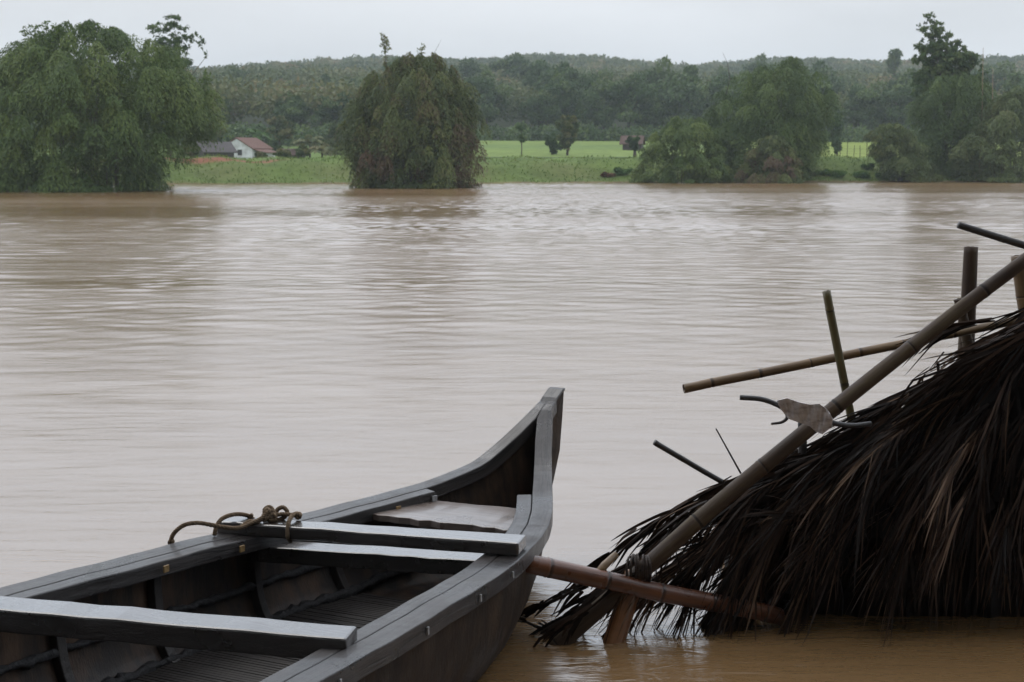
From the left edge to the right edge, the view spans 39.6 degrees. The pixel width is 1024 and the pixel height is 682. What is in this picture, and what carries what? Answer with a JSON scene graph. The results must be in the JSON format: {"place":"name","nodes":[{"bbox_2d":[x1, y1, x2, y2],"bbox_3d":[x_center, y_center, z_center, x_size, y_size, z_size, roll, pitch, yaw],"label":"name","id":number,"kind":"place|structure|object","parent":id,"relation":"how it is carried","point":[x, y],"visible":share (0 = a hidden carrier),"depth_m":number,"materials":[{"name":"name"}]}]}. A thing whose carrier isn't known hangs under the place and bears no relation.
{"place":"outdoors","nodes":[
{"label":"outdoors","id":0,"kind":"place"},
{"bbox_2d":[0,182,1023,681],"bbox_3d":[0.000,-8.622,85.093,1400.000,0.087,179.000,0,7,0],"label":"river","id":1,"kind":"structure","parent":0,"point":[174,358],"depth_m":16.63,"materials":[{"name":"liquid"}]},
{"bbox_2d":[0,387,564,681],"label":"wooden boat","id":2,"kind":"object","parent":1,"relation":"on","point":[431,580],"visible":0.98,"depth_m":6.12,"materials":[{"name":"grey wood"}]},
{"bbox_2d":[168,505,301,543],"bbox_3d":[-1.255,0.839,6.465,0.604,0.156,0.206,-2,7,-13],"label":"rope","id":3,"kind":"object","parent":2,"relation":"on","point":[270,513],"visible":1,"depth_m":6.47,"materials":[{"name":"grey fabric"}]},
{"bbox_2d":[603,569,638,643],"bbox_3d":[0.503,1.298,6.577,0.117,0.483,0.088,25,-10,-38],"label":"bamboo pole","id":4,"kind":"object","parent":1,"relation":"in","point":[615,630],"visible":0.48,"depth_m":6.54,"materials":[{"name":"brown wood"}]},
{"bbox_2d":[526,551,784,625],"bbox_3d":[0.667,1.114,6.585,1.327,0.179,0.112,14,3,-16],"label":"bamboo pole","id":5,"kind":"object","parent":4,"relation":"on","point":[600,576],"visible":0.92,"depth_m":6.52,"materials":[{"name":"brown wood"}]},
{"bbox_2d":[518,307,1023,647],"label":"thatched roof","id":6,"kind":"structure","parent":1,"relation":"in","point":[914,505],"depth_m":6.76,"materials":[{"name":"brown plant"}]},
{"bbox_2d":[653,440,722,483],"bbox_3d":[0.840,0.578,6.767,0.391,0.030,0.029,31,3,-10],"label":"wooden stick","id":7,"kind":"object","parent":6,"relation":"on","point":[680,457],"visible":1,"depth_m":6.75,"materials":[{"name":"brown wood"}]},
{"bbox_2d":[716,428,740,473],"bbox_3d":[1.040,0.528,6.832,0.009,0.257,0.010,-31,11,-4],"label":"twig","id":8,"kind":"object","parent":6,"relation":"on","point":[737,467],"visible":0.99,"depth_m":6.83,"materials":[{"name":"brown wood"}]},
{"bbox_2d":[739,395,871,427],"bbox_3d":[1.398,0.334,6.654,0.697,0.186,0.109,-2,8,-17],"label":"split bamboo","id":9,"kind":"object","parent":6,"relation":"on","point":[775,404],"visible":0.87,"depth_m":6.58,"materials":[{"name":"wood"}]},
{"bbox_2d":[777,398,832,433],"bbox_3d":[1.346,0.345,6.540,0.262,0.176,0.047,0,7,0],"label":"pale sheet","id":10,"kind":"object","parent":9,"relation":"on","point":[818,418],"visible":1,"depth_m":6.54,"materials":[{"name":"beige fabric"}]},
{"bbox_2d":[822,290,853,416],"bbox_3d":[1.638,0.145,7.065,0.045,0.818,0.049,-14,9,-4],"label":"bamboo pole","id":11,"kind":"object","parent":6,"relation":"on","point":[835,340],"visible":0.64,"depth_m":7.03,"materials":[{"name":"brown wood"}]},
{"bbox_2d":[682,317,1023,392],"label":"bamboo pole","id":12,"kind":"object","parent":6,"relation":"on","point":[780,368],"visible":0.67,"depth_m":7.13,"materials":[{"name":"brown wood"}]},
{"bbox_2d":[954,298,972,352],"bbox_3d":[2.384,-0.018,7.457,0.064,0.424,0.063,-13,7,2],"label":"bamboo pole","id":13,"kind":"object","parent":6,"relation":"on","point":[966,337],"visible":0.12,"depth_m":7.43,"materials":[{"name":"brown wood"}]},
{"bbox_2d":[957,246,977,358],"bbox_3d":[2.402,-0.133,7.493,0.088,0.732,0.090,1,7,0],"label":"bamboo pole","id":14,"kind":"object","parent":6,"relation":"on","point":[969,270],"visible":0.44,"depth_m":7.44,"materials":[{"name":"brown wood"}]},
{"bbox_2d":[957,222,1023,248],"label":"wooden stick","id":15,"kind":"object","parent":6,"relation":"on","point":[992,235],"visible":1,"depth_m":6.68,"materials":[{"name":"grey wood"}]},
{"bbox_2d":[1011,254,1023,312],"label":"bamboo pole","id":16,"kind":"object","parent":6,"relation":"on","point":[1019,284],"visible":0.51,"depth_m":7.40,"materials":[{"name":"brown wood"}]},
{"bbox_2d":[546,253,1023,645],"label":"bamboo pole","id":17,"kind":"object","parent":1,"relation":"in","point":[676,539],"visible":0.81,"depth_m":6.63,"materials":[{"name":"brown wood"}]},
{"bbox_2d":[625,554,651,581],"bbox_3d":[0.581,1.060,6.587,0.122,0.159,0.132,0,7,0],"label":"lashing","id":18,"kind":"object","parent":17,"relation":"attached to","point":[635,561],"visible":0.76,"depth_m":6.53,"materials":[{"name":"fabric"}]},
{"bbox_2d":[0,0,1023,68],"label":"sky","id":19,"kind":"structure","parent":0,"point":[694,32],"materials":[{"name":"white"}]},
{"bbox_2d":[10,108,1023,183],"bbox_3d":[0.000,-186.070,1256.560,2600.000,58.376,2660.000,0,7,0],"label":"ground","id":20,"kind":"structure","parent":0,"point":[536,149],"depth_m":141.77,"materials":[{"name":"green plant"}]},
{"bbox_2d":[0,19,230,192],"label":"bamboo clump","id":21,"kind":"object","parent":20,"relation":"on","point":[36,65],"visible":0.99,"depth_m":97.95,"materials":[{"name":"green plant"}]},
{"bbox_2d":[134,14,207,157],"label":"broadleaf tree","id":22,"kind":"object","parent":20,"relation":"on","point":[165,29],"visible":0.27,"depth_m":137.06,"materials":[{"name":"green plant"}]},
{"bbox_2d":[180,144,199,156],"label":"bush","id":23,"kind":"object","parent":20,"relation":"on","point":[191,153],"visible":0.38,"depth_m":168.13,"materials":[{"name":"green plant"}]},
{"bbox_2d":[200,121,226,141],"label":"bush","id":24,"kind":"object","parent":20,"relation":"on","point":[222,135],"visible":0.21,"depth_m":212.44,"materials":[{"name":"green plant"}]},
{"bbox_2d":[196,141,237,157],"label":"dark shed","id":25,"kind":"structure","parent":20,"relation":"on","point":[230,150],"depth_m":178.85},
{"bbox_2d":[225,65,246,79],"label":"forest tree","id":26,"kind":"object","parent":20,"relation":"on","point":[233,69],"visible":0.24,"depth_m":382.00,"materials":[{"name":"green plant"}]},
{"bbox_2d":[230,137,275,158],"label":"white house","id":27,"kind":"structure","parent":20,"relation":"on","point":[246,147],"depth_m":190.21,"materials":[{"name":"white paint"}]},
{"bbox_2d":[242,128,270,139],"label":"banana plant","id":28,"kind":"object","parent":20,"relation":"on","point":[254,132],"visible":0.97,"depth_m":222.13,"materials":[{"name":"green plant"}]},
{"bbox_2d":[254,151,267,157],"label":"bush","id":29,"kind":"object","parent":20,"relation":"on","point":[261,154],"visible":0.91,"depth_m":168.31,"materials":[{"name":"green plant"}]},
{"bbox_2d":[266,140,283,151],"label":"bush","id":30,"kind":"object","parent":20,"relation":"on","point":[274,145],"visible":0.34,"depth_m":212.25,"materials":[{"name":"green plant"}]},
{"bbox_2d":[266,115,294,144],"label":"bush","id":31,"kind":"object","parent":20,"relation":"on","point":[282,128],"visible":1,"depth_m":212.07,"materials":[{"name":"green plant"}]},
{"bbox_2d":[272,148,291,156],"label":"bush","id":32,"kind":"object","parent":20,"relation":"on","point":[281,152],"visible":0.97,"depth_m":168.03,"materials":[{"name":"green plant"}]},
{"bbox_2d":[269,103,300,130],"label":"forest tree","id":33,"kind":"object","parent":20,"relation":"on","point":[288,112],"visible":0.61,"depth_m":245.17,"materials":[{"name":"green plant"}]},
{"bbox_2d":[272,91,305,123],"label":"forest tree","id":34,"kind":"object","parent":20,"relation":"on","point":[289,94],"visible":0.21,"depth_m":254.60,"materials":[{"name":"green plant"}]},
{"bbox_2d":[283,149,304,158],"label":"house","id":35,"kind":"structure","parent":20,"relation":"on","point":[293,151],"depth_m":202.28,"materials":[{"name":"grey tile"}]},
{"bbox_2d":[273,95,317,132],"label":"forest tree","id":36,"kind":"object","parent":20,"relation":"on","point":[304,114],"visible":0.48,"depth_m":251.68,"materials":[{"name":"green plant"}]},
{"bbox_2d":[295,143,309,156],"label":"bush","id":37,"kind":"object","parent":20,"relation":"on","point":[302,149],"visible":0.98,"depth_m":168.16,"materials":[{"name":"green plant"}]},
{"bbox_2d":[287,134,329,156],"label":"palm tree","id":38,"kind":"object","parent":20,"relation":"on","point":[311,140],"visible":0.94,"depth_m":202.39,"materials":[{"name":"green plant"}]},
{"bbox_2d":[305,95,339,130],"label":"forest tree","id":39,"kind":"object","parent":20,"relation":"on","point":[321,113],"visible":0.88,"depth_m":248.81,"materials":[{"name":"green plant"}]},
{"bbox_2d":[308,145,336,157],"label":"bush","id":40,"kind":"object","parent":20,"relation":"on","point":[324,150],"visible":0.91,"depth_m":199.03,"materials":[{"name":"green plant"}]},
{"bbox_2d":[317,73,331,93],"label":"forest tree","id":41,"kind":"object","parent":20,"relation":"on","point":[325,77],"visible":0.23,"depth_m":343.03,"materials":[{"name":"green plant"}]},
{"bbox_2d":[322,137,338,154],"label":"bush","id":42,"kind":"object","parent":20,"relation":"on","point":[326,139],"visible":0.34,"depth_m":211.98,"materials":[{"name":"green plant"}]},
{"bbox_2d":[321,109,339,122],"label":"forest tree","id":43,"kind":"object","parent":20,"relation":"on","point":[336,117],"visible":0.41,"depth_m":252.30,"materials":[{"name":"green plant"}]},
{"bbox_2d":[326,123,351,153],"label":"bush","id":44,"kind":"object","parent":20,"relation":"on","point":[332,132],"visible":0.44,"depth_m":211.86,"materials":[{"name":"green plant"}]},
{"bbox_2d":[327,91,354,125],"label":"forest tree","id":45,"kind":"object","parent":20,"relation":"on","point":[345,100],"visible":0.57,"depth_m":249.31,"materials":[{"name":"green plant"}]},
{"bbox_2d":[328,33,492,188],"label":"bamboo clump","id":46,"kind":"object","parent":20,"relation":"on","point":[377,121],"visible":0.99,"depth_m":110.54,"materials":[{"name":"green plant"}]},
{"bbox_2d":[447,57,491,80],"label":"forest tree","id":47,"kind":"object","parent":20,"relation":"on","point":[471,68],"visible":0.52,"depth_m":387.49,"materials":[{"name":"green plant"}]},
{"bbox_2d":[464,71,511,125],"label":"forest tree","id":48,"kind":"object","parent":20,"relation":"on","point":[502,98],"visible":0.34,"depth_m":295.45,"materials":[{"name":"green plant"}]},
{"bbox_2d":[470,78,513,124],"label":"forest tree","id":49,"kind":"object","parent":20,"relation":"on","point":[492,92],"visible":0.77,"depth_m":292.13,"materials":[{"name":"green plant"}]},
{"bbox_2d":[488,52,531,79],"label":"forest tree","id":50,"kind":"object","parent":20,"relation":"on","point":[514,61],"visible":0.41,"depth_m":408.43,"materials":[{"name":"green plant"}]},
{"bbox_2d":[10,52,1023,126],"bbox_3d":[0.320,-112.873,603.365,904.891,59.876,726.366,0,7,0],"label":"hill forest","id":51,"kind":"object","parent":20,"relation":"on","point":[259,90],"visible":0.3,"depth_m":430.72,"materials":[{"name":"green plant"}]},
{"bbox_2d":[11,121,1023,145],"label":"undergrowth","id":52,"kind":"object","parent":20,"relation":"on","point":[590,132],"visible":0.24,"depth_m":275.05,"materials":[{"name":"green plant"}]},
{"bbox_2d":[507,62,530,81],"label":"forest tree","id":53,"kind":"object","parent":20,"relation":"on","point":[520,72],"visible":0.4,"depth_m":404.61,"materials":[{"name":"green plant"}]},
{"bbox_2d":[514,122,526,153],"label":"tree","id":54,"kind":"object","parent":20,"relation":"on","point":[521,126],"visible":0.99,"depth_m":193.79,"materials":[{"name":"green plant"}]},
{"bbox_2d":[519,59,547,81],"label":"forest tree","id":55,"kind":"object","parent":20,"relation":"on","point":[527,70],"visible":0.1,"depth_m":404.25,"materials":[{"name":"green plant"}]},
{"bbox_2d":[516,58,567,125],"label":"forest tree","id":56,"kind":"object","parent":20,"relation":"on","point":[538,68],"visible":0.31,"depth_m":329.30,"materials":[{"name":"green plant"}]},
{"bbox_2d":[545,135,562,154],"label":"field tree","id":57,"kind":"object","parent":20,"relation":"on","point":[554,145],"visible":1,"depth_m":197.65,"materials":[{"name":"green plant"}]},
{"bbox_2d":[548,73,581,116],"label":"forest tree","id":58,"kind":"object","parent":20,"relation":"on","point":[559,87],"visible":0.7,"depth_m":291.01,"materials":[{"name":"green plant"}]},
{"bbox_2d":[538,61,591,101],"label":"forest tree","id":59,"kind":"object","parent":20,"relation":"on","point":[560,68],"visible":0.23,"depth_m":305.28,"materials":[{"name":"green plant"}]},
{"bbox_2d":[555,115,579,155],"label":"tree","id":60,"kind":"object","parent":20,"relation":"on","point":[568,130],"visible":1,"depth_m":193.57,"materials":[{"name":"green plant"}]},
{"bbox_2d":[551,89,586,110],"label":"forest tree","id":61,"kind":"object","parent":20,"relation":"on","point":[570,100],"visible":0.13,"depth_m":292.89,"materials":[{"name":"green plant"}]},
{"bbox_2d":[550,67,598,95],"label":"forest tree","id":62,"kind":"object","parent":20,"relation":"on","point":[592,78],"visible":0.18,"depth_m":302.64,"materials":[{"name":"green plant"}]},
{"bbox_2d":[576,77,618,123],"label":"forest tree","id":63,"kind":"object","parent":20,"relation":"on","point":[581,105],"visible":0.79,"depth_m":287.69,"materials":[{"name":"green plant"}]},
{"bbox_2d":[587,67,619,114],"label":"forest tree","id":64,"kind":"object","parent":20,"relation":"on","point":[605,79],"visible":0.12,"depth_m":313.09,"materials":[{"name":"green plant"}]},
{"bbox_2d":[601,171,615,176],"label":"bank shrub","id":65,"kind":"object","parent":20,"relation":"on","point":[605,173],"visible":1,"depth_m":140.55,"materials":[{"name":"brown plant"}]},
{"bbox_2d":[612,167,632,175],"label":"bank shrub","id":66,"kind":"object","parent":20,"relation":"on","point":[619,171],"visible":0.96,"depth_m":140.62,"materials":[{"name":"green plant"}]},
{"bbox_2d":[595,73,662,127],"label":"forest tree","id":67,"kind":"object","parent":20,"relation":"on","point":[629,90],"visible":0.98,"depth_m":285.99,"materials":[{"name":"green plant"}]},
{"bbox_2d":[619,136,645,149],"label":"field hut","id":68,"kind":"object","parent":20,"relation":"on","point":[626,145],"visible":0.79,"depth_m":219.44,"materials":[{"name":"brown tile"}]},
{"bbox_2d":[625,136,639,155],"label":"tree","id":69,"kind":"object","parent":20,"relation":"on","point":[633,143],"visible":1,"depth_m":185.82,"materials":[{"name":"green plant"}]},
{"bbox_2d":[633,55,703,125],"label":"forest tree","id":70,"kind":"object","parent":20,"relation":"on","point":[658,75],"visible":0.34,"depth_m":298.17,"materials":[{"name":"green plant"}]},
{"bbox_2d":[628,116,734,182],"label":"shrub","id":71,"kind":"object","parent":20,"relation":"on","point":[677,133],"visible":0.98,"depth_m":135.34,"materials":[{"name":"green plant"}]},
{"bbox_2d":[658,80,713,124],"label":"forest tree","id":72,"kind":"object","parent":20,"relation":"on","point":[690,100],"visible":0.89,"depth_m":284.46,"materials":[{"name":"green plant"}]},
{"bbox_2d":[683,65,698,77],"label":"forest tree","id":73,"kind":"object","parent":20,"relation":"on","point":[691,70],"visible":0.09,"depth_m":305.16,"materials":[{"name":"green plant"}]},
{"bbox_2d":[693,74,736,115],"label":"forest tree","id":74,"kind":"object","parent":20,"relation":"on","point":[718,84],"visible":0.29,"depth_m":293.98,"materials":[{"name":"green plant"}]},
{"bbox_2d":[700,66,736,83],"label":"forest tree","id":75,"kind":"object","parent":20,"relation":"on","point":[723,72],"visible":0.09,"depth_m":395.40,"materials":[{"name":"green plant"}]},
{"bbox_2d":[704,86,737,124],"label":"forest tree","id":76,"kind":"object","parent":20,"relation":"on","point":[725,88],"visible":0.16,"depth_m":283.36,"materials":[{"name":"green plant"}]},
{"bbox_2d":[730,86,754,125],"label":"forest tree","id":77,"kind":"object","parent":20,"relation":"on","point":[738,96],"visible":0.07,"depth_m":283.24,"materials":[{"name":"green plant"}]},
{"bbox_2d":[733,64,774,81],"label":"forest tree","id":78,"kind":"object","parent":20,"relation":"on","point":[737,75],"visible":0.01,"depth_m":339.82,"materials":[{"name":"green plant"}]},
{"bbox_2d":[741,53,779,72],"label":"forest tree","id":79,"kind":"object","parent":20,"relation":"on","point":[752,66],"visible":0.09,"depth_m":420.64,"materials":[{"name":"green plant"}]},
{"bbox_2d":[734,135,806,183],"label":"shrub","id":80,"kind":"object","parent":20,"relation":"on","point":[780,163],"visible":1,"depth_m":134.68,"materials":[{"name":"green plant"}]},
{"bbox_2d":[702,54,846,182],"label":"bamboo clump","id":81,"kind":"object","parent":20,"relation":"on","point":[797,132],"visible":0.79,"depth_m":139.29,"materials":[{"name":"green plant"}]},
{"bbox_2d":[778,74,843,119],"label":"forest tree","id":82,"kind":"object","parent":20,"relation":"on","point":[821,87],"visible":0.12,"depth_m":282.46,"materials":[{"name":"green plant"}]},
{"bbox_2d":[815,169,831,174],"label":"bank shrub","id":83,"kind":"object","parent":20,"relation":"on","point":[821,172],"visible":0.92,"depth_m":142.53,"materials":[{"name":"green plant"}]},
{"bbox_2d":[802,60,847,128],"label":"forest tree","id":84,"kind":"object","parent":20,"relation":"on","point":[839,84],"visible":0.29,"depth_m":351.03,"materials":[{"name":"green plant"}]},
{"bbox_2d":[826,112,843,155],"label":"tree","id":85,"kind":"object","parent":20,"relation":"on","point":[837,133],"visible":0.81,"depth_m":193.42,"materials":[{"name":"green plant"}]},
{"bbox_2d":[824,169,846,177],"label":"bank shrub","id":86,"kind":"object","parent":20,"relation":"on","point":[836,173],"visible":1,"depth_m":141.95,"materials":[{"name":"green plant"}]},
{"bbox_2d":[823,100,849,129],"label":"forest tree","id":87,"kind":"object","parent":20,"relation":"on","point":[845,118],"visible":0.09,"depth_m":287.88,"materials":[{"name":"green plant"}]},
{"bbox_2d":[853,170,869,178],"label":"bank shrub","id":88,"kind":"object","parent":20,"relation":"on","point":[864,174],"visible":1,"depth_m":142.38,"materials":[{"name":"green plant"}]},
{"bbox_2d":[842,83,885,128],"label":"forest tree","id":89,"kind":"object","parent":20,"relation":"on","point":[857,97],"visible":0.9,"depth_m":290.00,"materials":[{"name":"green plant"}]},
{"bbox_2d":[860,163,874,169],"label":"bank shrub","id":90,"kind":"object","parent":20,"relation":"on","point":[867,166],"visible":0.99,"depth_m":144.87,"materials":[{"name":"green plant"}]},
{"bbox_2d":[840,142,906,157],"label":"stake fence","id":91,"kind":"object","parent":20,"relation":"on","point":[854,150],"visible":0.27,"depth_m":154.60,"materials":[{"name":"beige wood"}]},
{"bbox_2d":[850,78,899,127],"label":"forest tree","id":92,"kind":"object","parent":20,"relation":"on","point":[882,84],"visible":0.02,"depth_m":303.57,"materials":[{"name":"green plant"}]},
{"bbox_2d":[875,83,913,123],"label":"forest tree","id":93,"kind":"object","parent":20,"relation":"on","point":[892,100],"visible":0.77,"depth_m":287.29,"materials":[{"name":"green plant"}]},
{"bbox_2d":[885,48,904,81],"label":"forest tree","id":94,"kind":"object","parent":20,"relation":"on","point":[893,60],"visible":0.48,"depth_m":414.40,"materials":[{"name":"green plant"}]},
{"bbox_2d":[862,121,944,181],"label":"shrub","id":95,"kind":"object","parent":20,"relation":"on","point":[913,166],"visible":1,"depth_m":140.46,"materials":[{"name":"green plant"}]},
{"bbox_2d":[886,67,935,118],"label":"forest tree","id":96,"kind":"object","parent":20,"relation":"on","point":[903,79],"visible":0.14,"depth_m":313.18,"materials":[{"name":"green plant"}]},
{"bbox_2d":[897,78,931,125],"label":"forest tree","id":97,"kind":"object","parent":20,"relation":"on","point":[907,89],"visible":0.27,"depth_m":288.17,"materials":[{"name":"green plant"}]},
{"bbox_2d":[909,11,990,153],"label":"broadleaf tree","id":98,"kind":"object","parent":20,"relation":"on","point":[951,56],"visible":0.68,"depth_m":149.79,"materials":[{"name":"green plant"}]},
{"bbox_2d":[904,72,997,179],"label":"bamboo clump","id":99,"kind":"object","parent":20,"relation":"on","point":[957,124],"visible":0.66,"depth_m":144.27,"materials":[{"name":"green plant"}]},
{"bbox_2d":[979,74,982,169],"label":"bare stem","id":100,"kind":"object","parent":20,"relation":"on","point":[982,106],"visible":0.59,"depth_m":143.01,"materials":[{"name":"beige wood"}]},
{"bbox_2d":[960,83,1008,121],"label":"forest tree","id":101,"kind":"object","parent":20,"relation":"on","point":[991,98],"visible":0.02,"depth_m":287.29,"materials":[{"name":"green plant"}]},
{"bbox_2d":[947,85,1023,182],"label":"shrub","id":102,"kind":"object","parent":20,"relation":"on","point":[1002,129],"visible":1,"depth_m":139.31,"materials":[{"name":"green plant"}]},
{"bbox_2d":[983,63,1008,84],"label":"forest tree","id":103,"kind":"object","parent":20,"relation":"on","point":[993,66],"visible":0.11,"depth_m":409.32,"materials":[{"name":"green plant"}]},
{"bbox_2d":[976,58,1023,93],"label":"forest tree","id":104,"kind":"object","parent":20,"relation":"on","point":[991,74],"visible":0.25,"depth_m":361.38,"materials":[{"name":"green plant"}]},
{"bbox_2d":[1002,72,1022,124],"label":"forest tree","id":105,"kind":"object","parent":20,"relation":"on","point":[1015,79],"visible":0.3,"depth_m":290.26,"materials":[{"name":"green plant"}]},
{"bbox_2d":[798,422,806,454],"bbox_3d":[1.423,0.490,6.968,0.045,0.188,0.046,-1,7,0],"label":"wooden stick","id":106,"kind":"object","parent":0,"point":[802,448],"visible":0.36,"depth_m":6.95,"materials":[{"name":"wood"}]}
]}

